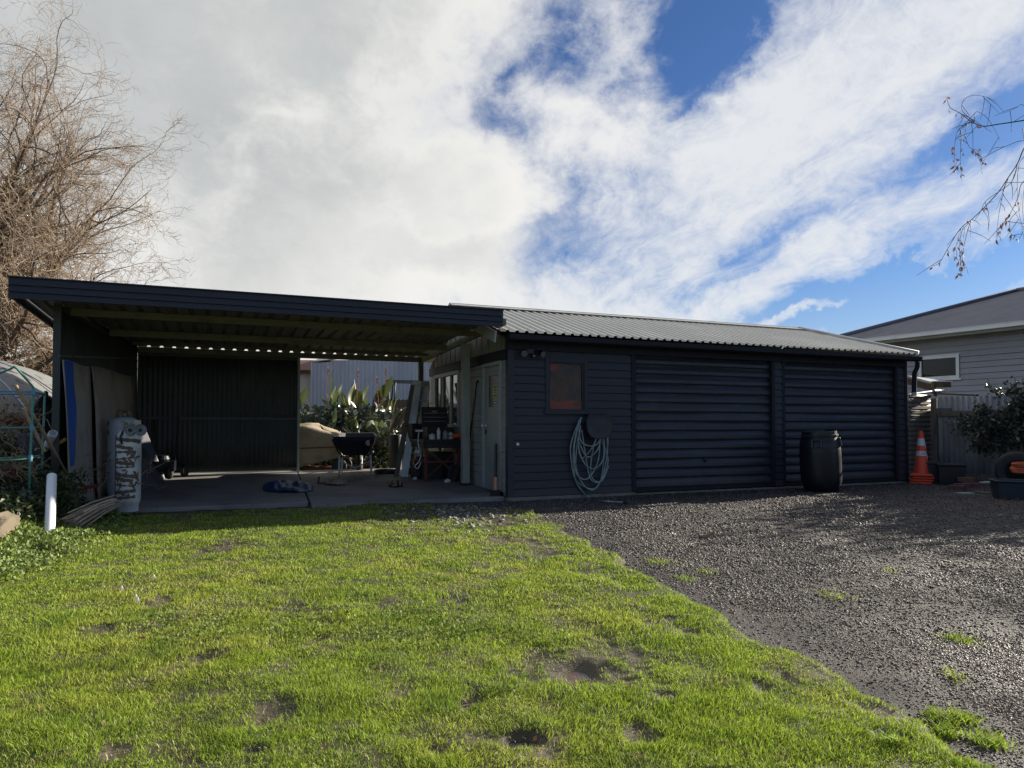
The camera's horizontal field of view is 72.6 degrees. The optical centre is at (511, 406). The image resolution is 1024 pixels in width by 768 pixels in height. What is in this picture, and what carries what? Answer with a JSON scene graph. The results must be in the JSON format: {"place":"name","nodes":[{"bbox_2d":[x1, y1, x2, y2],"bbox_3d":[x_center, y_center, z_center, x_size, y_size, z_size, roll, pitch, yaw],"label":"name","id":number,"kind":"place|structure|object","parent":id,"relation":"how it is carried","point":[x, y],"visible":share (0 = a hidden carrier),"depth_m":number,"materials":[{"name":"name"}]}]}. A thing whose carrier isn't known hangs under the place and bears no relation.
{"place":"outdoors","nodes":[
{"label":"outdoors","id":0,"kind":"place"},
{"bbox_2d":[174,462,388,473],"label":"yard terrain","id":1,"kind":"structure","parent":0,"point":[263,470],"depth_m":14.10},
{"bbox_2d":[0,361,51,444],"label":"tarp mound","id":2,"kind":"object","parent":1,"relation":"on","point":[39,381],"visible":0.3,"depth_m":10.62,"materials":[{"name":"plastic"}]},
{"bbox_2d":[28,327,52,362],"bbox_3d":[-13.790,-1.207,20.944,3.478,5.450,4.594,1,-2,-41],"label":"bare tree","id":3,"kind":"object","parent":1,"relation":"on","point":[38,343],"visible":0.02,"depth_m":21.01,"materials":[{"name":"brown plant"}]},
{"bbox_2d":[0,0,210,376],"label":"willow tree","id":4,"kind":"object","parent":1,"relation":"on","point":[16,320],"visible":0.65,"depth_m":16.11,"materials":[{"name":"brown plant"}]},
{"bbox_2d":[302,411,322,465],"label":"broad leaf plant","id":5,"kind":"object","parent":1,"relation":"on","point":[311,418],"visible":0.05,"depth_m":15.96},
{"bbox_2d":[300,360,342,411],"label":"outbuilding","id":6,"kind":"structure","parent":1,"relation":"on","point":[305,373],"depth_m":23.03,"materials":[{"name":"metal"}]},
{"bbox_2d":[300,410,344,464],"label":"garden shrub","id":7,"kind":"object","parent":1,"relation":"on","point":[309,422],"visible":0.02,"depth_m":16.36,"materials":[{"name":"green plant"}]},
{"bbox_2d":[292,423,368,470],"bbox_3d":[-3.489,0.799,13.587,1.444,0.974,0.817,0,-2,-6],"label":"covered trolley","id":8,"kind":"object","parent":1,"relation":"on","point":[317,445],"visible":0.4,"depth_m":13.20,"materials":[{"name":"beige fabric"}]},
{"bbox_2d":[300,367,368,460],"bbox_3d":[-4.298,0.177,16.800,1.552,2.474,1.587,0,-2,9],"label":"canna plant","id":9,"kind":"object","parent":1,"relation":"on","point":[303,395],"visible":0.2,"depth_m":16.71,"materials":[{"name":"green plant"}]},
{"bbox_2d":[300,404,388,467],"bbox_3d":[-3.716,0.656,15.465,1.936,1.451,1.127,0,-2,0],"label":"broad leaf plant","id":10,"kind":"object","parent":1,"relation":"on","point":[352,424],"visible":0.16,"depth_m":15.21,"materials":[{"name":"plant"}]},
{"bbox_2d":[300,401,402,464],"bbox_3d":[-3.503,0.697,15.953,3.591,1.686,2.160,0,-2,0],"label":"garden shrub","id":11,"kind":"object","parent":1,"relation":"on","point":[363,417],"visible":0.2,"depth_m":15.71,"materials":[{"name":"green plant"}]},
{"bbox_2d":[325,366,392,459],"bbox_3d":[-3.632,0.220,16.584,1.341,2.378,1.650,0,-2,16],"label":"canna plant","id":12,"kind":"object","parent":1,"relation":"on","point":[356,394],"visible":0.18,"depth_m":16.76,"materials":[{"name":"green plant"}]},
{"bbox_2d":[310,354,431,422],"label":"iron shed","id":13,"kind":"structure","parent":1,"relation":"on","point":[344,372],"depth_m":21.85,"materials":[{"name":"metal"}]},
{"bbox_2d":[331,419,414,468],"bbox_3d":[-2.726,0.818,15.365,2.550,1.127,0.957,1,-2,-28],"label":"broad leaf plant","id":14,"kind":"object","parent":1,"relation":"on","point":[371,424],"visible":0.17,"depth_m":15.05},
{"bbox_2d":[347,364,398,462],"bbox_3d":[-3.641,0.181,17.255,1.595,2.493,1.655,0,-2,-14],"label":"canna plant","id":15,"kind":"object","parent":1,"relation":"on","point":[381,390],"visible":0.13,"depth_m":16.79,"materials":[{"name":"green plant"}]},
{"bbox_2d":[325,424,423,468],"bbox_3d":[-3.375,0.929,15.331,3.858,1.161,2.446,0,-2,0],"label":"garden shrub","id":16,"kind":"object","parent":1,"relation":"on","point":[379,441],"visible":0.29,"depth_m":14.90,"materials":[{"name":"green plant"}]},
{"bbox_2d":[359,375,409,427],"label":"canna plant","id":17,"kind":"object","parent":1,"relation":"on","point":[382,404],"visible":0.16,"depth_m":16.61,"materials":[{"name":"green plant"}]},
{"bbox_2d":[391,383,395,401],"bbox_3d":[-2.973,-0.361,17.515,0.129,0.485,0.040,0,-2,0],"label":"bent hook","id":18,"kind":"object","parent":1,"relation":"on","point":[394,391],"visible":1,"depth_m":17.50,"materials":[{"name":"metal"}]},
{"bbox_2d":[388,435,401,467],"bbox_3d":[-2.274,0.927,13.617,0.280,0.760,0.276,0,-2,0],"label":"dark drum","id":19,"kind":"object","parent":1,"relation":"on","point":[394,442],"visible":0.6,"depth_m":13.50,"materials":[{"name":"metal"}]},
{"bbox_2d":[388,407,405,433],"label":"leaf","id":20,"kind":"object","parent":19,"relation":"on","point":[398,419],"visible":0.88,"depth_m":13.81,"materials":[{"name":"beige plant"}]},
{"bbox_2d":[384,380,430,454],"bbox_3d":[-2.533,0.376,18.512,1.659,2.158,0.524,0,-2,-4],"label":"iron fence","id":21,"kind":"object","parent":1,"relation":"on","point":[400,403],"visible":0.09,"depth_m":18.37,"materials":[{"name":"metal"}]},
{"bbox_2d":[89,468,503,513],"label":"floor slab","id":22,"kind":"structure","parent":0,"point":[178,492],"depth_m":9.91,"materials":[{"name":"concrete"}]},
{"bbox_2d":[62,360,94,503],"bbox_3d":[-5.269,0.350,8.511,0.136,1.790,0.935,0,-2,-14],"label":"fibre panel","id":23,"kind":"object","parent":22,"relation":"on","point":[77,387],"visible":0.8,"depth_m":8.51,"materials":[{"name":"blue paint"}]},
{"bbox_2d":[43,454,166,493],"bbox_3d":[-5.350,0.934,9.197,1.681,0.665,1.105,-1,-2,23],"label":"dry brush","id":24,"kind":"object","parent":22,"relation":"on","point":[99,468],"visible":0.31,"depth_m":9.04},
{"bbox_2d":[91,366,132,497],"bbox_3d":[-5.649,0.374,9.986,0.136,1.780,1.981,0,-2,-14],"label":"fibre panel","id":25,"kind":"object","parent":22,"relation":"on","point":[113,392],"visible":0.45,"depth_m":9.47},
{"bbox_2d":[107,410,138,497],"bbox_3d":[-5.152,0.640,9.253,0.374,1.205,0.374,0,-2,0],"label":"gas cylinder","id":26,"kind":"object","parent":22,"relation":"on","point":[114,426],"visible":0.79,"depth_m":9.09,"materials":[{"name":"paint"}]},
{"bbox_2d":[141,432,164,490],"bbox_3d":[-5.468,0.755,10.128,0.416,0.904,1.853,0,-2,-15],"label":"leaning sheet","id":27,"kind":"object","parent":22,"relation":"on","point":[149,456],"visible":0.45,"depth_m":10.73,"materials":[{"name":"metal"}]},
{"bbox_2d":[153,417,188,478],"bbox_3d":[-5.624,0.654,11.205,0.580,0.988,0.750,0,-2,0],"label":"push mower","id":28,"kind":"object","parent":22,"relation":"on","point":[169,467],"visible":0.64,"depth_m":11.12,"materials":[{"name":"black metal"}]},
{"bbox_2d":[7,275,505,501],"bbox_3d":[-3.483,0.054,10.379,5.705,2.676,4.478,1,-2,-23],"label":"carport","id":29,"kind":"object","parent":22,"relation":"on","point":[238,409],"visible":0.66,"depth_m":10.90,"materials":[{"name":"blue paint"}]},
{"bbox_2d":[44,430,57,450],"bbox_3d":[-5.297,0.387,7.992,0.334,0.247,0.092,-1,-2,44],"label":"pipe offcut","id":30,"kind":"object","parent":29,"relation":"attached to","point":[52,435],"visible":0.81,"depth_m":7.91,"materials":[{"name":"white plastic"}]},
{"bbox_2d":[59,438,66,444],"bbox_3d":[-5.226,0.405,8.092,0.124,0.096,0.044,0,-2,0],"label":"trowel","id":31,"kind":"object","parent":29,"relation":"attached to","point":[63,440],"visible":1,"depth_m":8.08,"materials":[{"name":"brown"}]},
{"bbox_2d":[57,355,136,417],"bbox_3d":[-5.588,0.190,9.605,0.117,2.028,3.243,0,-2,-14],"label":"batten frame","id":32,"kind":"object","parent":29,"relation":"attached to","point":[78,356],"visible":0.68,"depth_m":10.00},
{"bbox_2d":[263,479,312,492],"bbox_3d":[-3.302,1.139,10.303,0.714,0.166,1.161,0,-2,-18],"label":"crumpled tarp","id":33,"kind":"object","parent":22,"relation":"on","point":[278,485],"visible":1,"depth_m":10.12,"materials":[{"name":"plastic"}]},
{"bbox_2d":[324,475,347,484],"bbox_3d":[-2.775,1.146,11.000,0.370,0.125,0.726,0,-2,-14],"label":"old sack","id":34,"kind":"object","parent":22,"relation":"on","point":[338,479],"visible":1,"depth_m":10.85,"materials":[{"name":"beige fabric"}]},
{"bbox_2d":[332,433,376,474],"bbox_3d":[-2.740,0.833,12.275,0.722,0.733,1.851,0,-2,-8],"label":"wheelbarrow","id":35,"kind":"object","parent":22,"relation":"on","point":[359,445],"visible":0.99,"depth_m":11.97,"materials":[{"name":"metal"}]},
{"bbox_2d":[388,480,402,486],"bbox_3d":[-1.812,1.180,10.852,0.223,0.095,0.618,0,-2,-9],"label":"dark rag","id":36,"kind":"object","parent":22,"relation":"on","point":[393,483],"visible":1,"depth_m":10.70,"materials":[{"name":"fabric"}]},
{"bbox_2d":[394,381,429,476],"bbox_3d":[-1.746,0.383,12.337,0.365,1.668,0.778,0,-2,18],"label":"board","id":37,"kind":"object","parent":22,"relation":"on","point":[415,399],"visible":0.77,"depth_m":12.23,"materials":[{"name":"wood"}]},
{"bbox_2d":[411,460,420,478],"bbox_3d":[-1.624,1.056,11.796,0.130,0.312,0.248,1,-2,-23],"label":"fuel can","id":38,"kind":"object","parent":22,"relation":"on","point":[415,472],"visible":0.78,"depth_m":11.71,"materials":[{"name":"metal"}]},
{"bbox_2d":[405,438,460,481],"bbox_3d":[-1.360,0.892,11.955,0.664,0.681,1.210,1,-2,-23],"label":"workbench","id":39,"kind":"object","parent":22,"relation":"on","point":[425,444],"visible":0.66,"depth_m":11.43,"materials":[{"name":"metal"}]},
{"bbox_2d":[407,424,421,438],"bbox_3d":[-1.651,0.424,12.165,0.300,0.262,0.200,1,-2,-34],"label":"tool case","id":40,"kind":"object","parent":39,"relation":"on","point":[412,433],"visible":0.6,"depth_m":12.05,"materials":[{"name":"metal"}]},
{"bbox_2d":[414,430,422,468],"bbox_3d":[-1.500,0.685,11.213,0.146,0.631,0.089,1,-2,-23],"label":"extension lead","id":41,"kind":"object","parent":39,"relation":"hanging from","point":[417,451],"visible":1,"depth_m":11.20,"materials":[{"name":"white plastic"}]},
{"bbox_2d":[421,407,453,438],"bbox_3d":[-1.277,0.274,11.895,0.460,0.548,0.426,1,-2,-23],"label":"tool box","id":42,"kind":"object","parent":39,"relation":"on","point":[433,419],"visible":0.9,"depth_m":12.00,"materials":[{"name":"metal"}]},
{"bbox_2d":[437,428,440,438],"bbox_3d":[-1.214,0.444,11.534,0.064,0.190,0.064,0,-2,0],"label":"spray can","id":43,"kind":"object","parent":39,"relation":"on","point":[438,433],"visible":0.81,"depth_m":11.51,"materials":[{"name":"white metal"}]},
{"bbox_2d":[443,430,447,438],"bbox_3d":[-1.102,0.464,11.526,0.090,0.150,0.090,0,-2,0],"label":"oil bottle","id":44,"kind":"object","parent":39,"relation":"on","point":[445,434],"visible":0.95,"depth_m":11.49,"materials":[{"name":"plastic"}]},
{"bbox_2d":[448,433,460,437],"bbox_3d":[-0.912,0.490,11.682,0.298,0.096,0.143,0,-2,0],"label":"power tool","id":45,"kind":"object","parent":39,"relation":"on","point":[456,435],"visible":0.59,"depth_m":11.64,"materials":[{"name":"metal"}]},
{"bbox_2d":[470,380,478,439],"bbox_3d":[-0.615,0.383,11.066,0.040,1.597,0.438,1,-2,-28],"label":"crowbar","id":46,"kind":"object","parent":22,"relation":"on","point":[473,409],"visible":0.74,"depth_m":11.05,"materials":[{"name":"metal"}]},
{"bbox_2d":[490,443,500,495],"bbox_3d":[-0.256,0.901,9.919,0.153,0.757,0.164,1,-2,-23],"label":"long handled tool","id":47,"kind":"object","parent":22,"relation":"on","point":[495,492],"visible":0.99,"depth_m":9.88,"materials":[{"name":"black metal"}]},
{"bbox_2d":[374,469,394,474],"bbox_3d":[-2.198,1.136,12.183,0.430,0.095,0.429,0,-2,0],"label":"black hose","id":48,"kind":"object","parent":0,"point":[383,471],"visible":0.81,"depth_m":12.02,"materials":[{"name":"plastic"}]},
{"bbox_2d":[429,433,434,438],"bbox_3d":[-1.309,0.487,11.450,0.100,0.100,0.100,0,-2,0],"label":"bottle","id":49,"kind":"object","parent":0,"point":[431,435],"visible":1,"depth_m":11.41,"materials":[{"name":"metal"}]},
{"bbox_2d":[0,502,998,767],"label":"lawn","id":50,"kind":"structure","parent":0,"point":[588,668],"depth_m":3.09,"materials":[{"name":"plant"}]},
{"bbox_2d":[0,511,19,540],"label":"stone block","id":51,"kind":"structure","parent":50,"relation":"on","point":[9,521],"depth_m":5.85,"materials":[{"name":"stone"}]},
{"bbox_2d":[18,390,51,469],"bbox_3d":[-6.287,0.561,9.394,0.836,1.566,1.288,0,-2,0],"label":"shrub","id":52,"kind":"object","parent":50,"relation":"on","point":[39,405],"visible":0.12,"depth_m":9.26,"materials":[{"name":"plant"}]},
{"bbox_2d":[44,473,56,532],"bbox_3d":[-4.330,0.944,6.548,0.086,0.606,0.786,1,-2,-33],"label":"plastic pipe","id":53,"kind":"object","parent":50,"relation":"on","point":[50,505],"visible":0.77,"depth_m":6.55,"materials":[{"name":"white plastic"}]},
{"bbox_2d":[0,496,157,589],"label":"ground cover","id":54,"kind":"object","parent":50,"relation":"on","point":[19,554],"visible":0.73,"depth_m":5.87,"materials":[{"name":"green plant"}]},
{"bbox_2d":[59,495,124,527],"bbox_3d":[-4.357,1.098,7.266,0.374,0.266,1.027,0,-2,0],"label":"reed bundle","id":55,"kind":"object","parent":50,"relation":"on","point":[83,516],"visible":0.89,"depth_m":7.13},
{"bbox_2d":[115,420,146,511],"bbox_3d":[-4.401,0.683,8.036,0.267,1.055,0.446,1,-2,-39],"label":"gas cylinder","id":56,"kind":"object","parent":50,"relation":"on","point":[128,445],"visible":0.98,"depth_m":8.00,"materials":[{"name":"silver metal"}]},
{"bbox_2d":[383,504,533,533],"bbox_3d":[-0.370,1.640,8.332,2.388,0.844,2.583,1,-2,-32],"label":"broken stone","id":57,"kind":"object","parent":50,"relation":"on","point":[469,514],"visible":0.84,"depth_m":8.12,"materials":[{"name":"stone"}]},
{"bbox_2d":[0,504,994,767],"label":"dead straw","id":58,"kind":"object","parent":50,"relation":"on","point":[400,674],"visible":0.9,"depth_m":2.85,"materials":[{"name":"plant"}]},
{"bbox_2d":[4,511,1006,762],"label":"blown leaves","id":59,"kind":"object","parent":50,"relation":"on","point":[536,735],"visible":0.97,"depth_m":2.70,"materials":[{"name":"brown plant"}]},
{"bbox_2d":[509,741,541,748],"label":"water","id":60,"kind":"structure","parent":50,"relation":"on","point":[516,744],"depth_m":2.32,"materials":[{"name":"grey liquid"}]},
{"bbox_2d":[563,672,588,682],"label":"water","id":61,"kind":"structure","parent":50,"relation":"on","point":[570,677],"depth_m":3.00,"materials":[{"name":"brown liquid"}]},
{"bbox_2d":[0,0,1023,367],"label":"sky","id":62,"kind":"structure","parent":0,"point":[788,163],"materials":[{"name":"white"}]},
{"bbox_2d":[430,478,1023,767],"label":"gravel drive","id":63,"kind":"structure","parent":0,"point":[859,686],"depth_m":4.27,"materials":[{"name":"gravel"}]},
{"bbox_2d":[416,303,922,501],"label":"garage","id":64,"kind":"structure","parent":63,"relation":"on","point":[687,405],"depth_m":11.10,"materials":[{"name":"blue paint"}]},
{"bbox_2d":[434,370,459,426],"bbox_3d":[-1.164,-0.118,12.477,0.100,0.970,1.490,1,-2,-23],"label":"side window","id":65,"kind":"structure","parent":64,"relation":"in","point":[446,385],"depth_m":12.36,"materials":[{"name":"white glass"}]},
{"bbox_2d":[481,360,502,491],"bbox_3d":[-0.303,0.292,10.373,0.130,1.900,0.775,1,-2,-23],"label":"side door","id":66,"kind":"structure","parent":64,"relation":"in","point":[491,425],"depth_m":10.42,"materials":[{"name":"grey paint"}]},
{"bbox_2d":[521,349,545,357],"bbox_3d":[0.286,-0.757,9.861,0.386,0.130,0.162,1,-2,-23],"label":"security light","id":67,"kind":"object","parent":64,"relation":"attached to","point":[526,352],"visible":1,"depth_m":9.86,"materials":[{"name":"black plastic"}]},
{"bbox_2d":[544,358,589,413],"bbox_3d":[0.786,-0.294,10.170,0.730,0.810,0.110,1,-2,-23],"label":"window","id":68,"kind":"structure","parent":64,"relation":"in","point":[566,389],"depth_m":10.20,"materials":[{"name":"glass"}]},
{"bbox_2d":[586,413,612,438],"bbox_3d":[1.252,0.281,10.233,0.439,0.382,0.158,1,-2,-23],"label":"hose hanger","id":69,"kind":"object","parent":64,"relation":"attached to","point":[599,425],"visible":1,"depth_m":10.16,"materials":[{"name":"plastic"}]},
{"bbox_2d":[570,417,627,503],"bbox_3d":[1.179,0.769,9.770,0.640,1.253,1.057,0,-2,-5],"label":"garden hose","id":70,"kind":"object","parent":69,"relation":"hanging from","point":[578,429],"visible":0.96,"depth_m":10.13,"materials":[{"name":"teal plastic"}]},
{"bbox_2d":[636,356,770,491],"bbox_3d":[3.084,0.272,11.144,2.657,2.080,0.054,1,-2,-23],"label":"roller door","id":71,"kind":"structure","parent":64,"relation":"in","point":[701,423],"depth_m":11.12,"materials":[{"name":"blue metal"}]},
{"bbox_2d":[785,363,894,485],"bbox_3d":[5.778,0.301,12.273,2.615,2.080,0.054,1,-2,-23],"label":"roller door","id":72,"kind":"structure","parent":64,"relation":"in","point":[856,402],"depth_m":12.34,"materials":[{"name":"blue metal"}]},
{"bbox_2d":[697,531,715,537],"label":"curled leaf","id":73,"kind":"object","parent":63,"relation":"on","point":[708,535],"visible":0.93,"depth_m":6.60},
{"bbox_2d":[436,480,1023,767],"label":"gravel stones","id":74,"kind":"object","parent":63,"relation":"on","point":[947,518],"visible":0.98,"depth_m":5.37,"materials":[{"name":"gravel"}]},
{"bbox_2d":[799,430,841,492],"bbox_3d":[4.957,0.875,11.206,0.639,1.007,0.645,0,-2,0],"label":"barrel","id":75,"kind":"object","parent":63,"relation":"on","point":[820,457],"visible":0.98,"depth_m":10.96,"materials":[{"name":"black plastic"}]},
{"bbox_2d":[638,555,1022,754],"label":"stray grass","id":76,"kind":"structure","parent":63,"relation":"on","point":[950,733],"depth_m":2.46,"materials":[{"name":"plant"}]},
{"bbox_2d":[908,395,931,477],"bbox_3d":[7.842,0.582,13.810,1.682,1.661,0.023,1,-2,-30],"label":"stack","id":77,"kind":"object","parent":63,"relation":"on","point":[919,412],"visible":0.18,"depth_m":13.98,"materials":[{"name":"metal"}]},
{"bbox_2d":[907,375,952,390],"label":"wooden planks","id":78,"kind":"object","parent":77,"relation":"on","point":[927,384],"visible":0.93,"depth_m":15.20,"materials":[{"name":"wood"}]},
{"bbox_2d":[910,478,932,483],"bbox_3d":[7.446,0.985,12.692,0.368,0.815,0.368,-1,-2,38],"label":"traffic cone","id":79,"kind":"object","parent":63,"relation":"on","point":[920,482],"visible":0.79,"depth_m":12.55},
{"bbox_2d":[910,478,933,481],"bbox_3d":[7.458,0.938,12.700,0.368,0.815,0.368,-1,-2,32],"label":"traffic cone","id":80,"kind":"object","parent":79,"relation":"on","point":[926,480],"visible":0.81,"depth_m":12.53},
{"bbox_2d":[911,433,934,478],"bbox_3d":[7.470,0.891,12.707,0.368,0.815,0.368,-1,-2,26],"label":"traffic cone","id":81,"kind":"object","parent":80,"relation":"on","point":[923,477],"visible":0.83,"depth_m":12.57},
{"bbox_2d":[910,431,932,475],"bbox_3d":[7.448,0.844,12.696,0.368,0.815,0.368,-1,-2,32],"label":"traffic cone","id":82,"kind":"object","parent":81,"relation":"on","point":[920,468],"visible":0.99,"depth_m":12.63,"materials":[{"name":"plastic"}]},
{"bbox_2d":[926,461,944,483],"bbox_3d":[7.658,1.202,12.675,0.321,0.400,0.278,0,-2,18],"label":"planter tub","id":83,"kind":"object","parent":63,"relation":"on","point":[932,466],"visible":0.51,"depth_m":12.56,"materials":[{"name":"plastic"}]},
{"bbox_2d":[937,463,966,484],"bbox_3d":[7.833,1.206,12.435,0.450,0.380,0.364,-1,-2,30],"label":"planter tub","id":84,"kind":"object","parent":63,"relation":"on","point":[949,473],"visible":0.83,"depth_m":12.31,"materials":[{"name":"black plastic"}]},
{"bbox_2d":[947,485,965,490],"bbox_3d":[7.246,1.323,11.369,0.110,0.085,0.230,1,-2,-35],"label":"old brick","id":85,"kind":"object","parent":63,"relation":"on","point":[958,487],"visible":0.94,"depth_m":11.32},
{"bbox_2d":[953,483,969,488],"bbox_3d":[7.546,1.332,11.703,0.230,0.085,0.110,-1,-2,36],"label":"old brick","id":86,"kind":"object","parent":63,"relation":"on","point":[967,485],"visible":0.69,"depth_m":11.63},
{"bbox_2d":[955,492,974,493],"bbox_3d":[6.978,1.337,10.751,0.247,0.022,0.090,0,-2,0],"label":"board offcut","id":87,"kind":"object","parent":63,"relation":"on","point":[964,493],"visible":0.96,"depth_m":10.72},
{"bbox_2d":[966,483,979,487],"bbox_3d":[7.782,1.335,11.818,0.230,0.085,0.110,-1,-2,25],"label":"old brick","id":88,"kind":"object","parent":63,"relation":"on","point":[975,485],"visible":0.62,"depth_m":11.75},
{"bbox_2d":[957,477,973,482],"bbox_3d":[7.763,1.253,11.938,0.230,0.085,0.110,-1,-2,25],"label":"old brick","id":89,"kind":"object","parent":88,"relation":"on","point":[966,479],"visible":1,"depth_m":11.90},
{"bbox_2d":[930,395,1023,480],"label":"iron fence","id":90,"kind":"object","parent":63,"relation":"on","point":[947,446],"visible":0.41,"depth_m":13.74,"materials":[{"name":"metal"}]},
{"bbox_2d":[908,389,944,400],"bbox_3d":[8.293,-0.238,14.022,1.477,0.274,0.110,1,-2,-34],"label":"overflow pipe","id":91,"kind":"object","parent":90,"relation":"attached to","point":[933,391],"visible":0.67,"depth_m":14.17,"materials":[{"name":"white plastic"}]},
{"bbox_2d":[936,393,978,395],"bbox_3d":[8.573,-0.237,13.461,0.050,0.115,1.105,0,-2,-4],"label":"dark bar","id":92,"kind":"object","parent":90,"relation":"on","point":[957,394],"visible":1,"depth_m":13.43,"materials":[{"name":"metal"}]},
{"bbox_2d":[973,491,991,493],"bbox_3d":[7.318,1.335,10.854,0.090,0.022,0.309,0,-2,-2],"label":"board offcut","id":93,"kind":"object","parent":63,"relation":"on","point":[982,492],"visible":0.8,"depth_m":10.80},
{"bbox_2d":[945,375,1023,459],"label":"glossy shrub","id":94,"kind":"object","parent":63,"relation":"on","point":[999,426],"visible":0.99,"depth_m":12.63,"materials":[{"name":"green plant"}]},
{"bbox_2d":[988,478,1023,499],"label":"planter tub","id":95,"kind":"object","parent":63,"relation":"on","point":[1010,489],"visible":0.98,"depth_m":9.88,"materials":[{"name":"blue plastic"}]},
{"bbox_2d":[995,452,1023,478],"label":"car tyre","id":96,"kind":"object","parent":95,"relation":"on","point":[1003,465],"visible":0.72,"depth_m":11.51,"materials":[{"name":"rubber"}]},
{"bbox_2d":[1010,462,1023,473],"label":"orange coil","id":97,"kind":"object","parent":96,"relation":"in","point":[1016,467],"visible":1,"depth_m":11.07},
{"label":"garden soil","id":98,"kind":"structure","parent":0,"visible":0},
{"bbox_2d":[0,366,45,505],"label":"shelf frame","id":99,"kind":"object","parent":98,"relation":"on","point":[31,457],"visible":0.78,"depth_m":6.89,"materials":[{"name":"metal"}]},
{"bbox_2d":[0,387,56,452],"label":"dried plant","id":100,"kind":"object","parent":99,"relation":"on","point":[7,419],"visible":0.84,"depth_m":7.07,"materials":[{"name":"brown plant"}]},
{"bbox_2d":[0,444,64,488],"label":"dried plant","id":101,"kind":"object","parent":99,"relation":"on","point":[15,471],"visible":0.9,"depth_m":7.03,"materials":[{"name":"brown plant"}]},
{"bbox_2d":[21,407,46,451],"bbox_3d":[-4.758,0.234,6.946,0.032,0.446,0.326,0,-2,4],"label":"spare handle","id":102,"kind":"object","parent":99,"relation":"on","point":[23,409],"visible":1,"depth_m":6.95,"materials":[{"name":"brown wood"}]},
{"bbox_2d":[14,385,98,495],"bbox_3d":[-5.089,0.449,7.584,0.400,1.280,1.833,0,-2,-8],"label":"rake","id":103,"kind":"object","parent":99,"relation":"on","point":[41,429],"visible":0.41,"depth_m":7.45,"materials":[{"name":"brown wood"}]},
{"bbox_2d":[0,426,92,524],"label":"undergrowth","id":104,"kind":"object","parent":98,"relation":"on","point":[24,499],"visible":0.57,"depth_m":7.21,"materials":[{"name":"green plant"}]},
{"bbox_2d":[17,433,50,459],"bbox_3d":[-5.583,0.468,8.191,0.380,0.310,0.376,0,-2,0],"label":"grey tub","id":105,"kind":"object","parent":104,"relation":"on","point":[26,440],"visible":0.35,"depth_m":8.04,"materials":[{"name":"plastic"}]},
{"label":"ground","id":106,"kind":"structure","parent":0,"visible":0},
{"bbox_2d":[839,287,1023,398],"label":"house","id":107,"kind":"structure","parent":106,"relation":"on","point":[972,346],"depth_m":22.63,"materials":[{"name":"grey wood"}]},
{"bbox_2d":[918,353,961,380],"bbox_3d":[14.074,-1.282,22.996,0.135,0.864,1.429,1,-2,-30],"label":"window","id":108,"kind":"structure","parent":107,"relation":"in","point":[945,367],"depth_m":22.92,"materials":[{"name":"white glass"}]},
{"bbox_2d":[918,95,1023,278],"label":"weeping tree","id":109,"kind":"object","parent":106,"relation":"on","point":[961,268],"visible":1,"depth_m":7.38,"materials":[{"name":"brown plant"}]}
]}

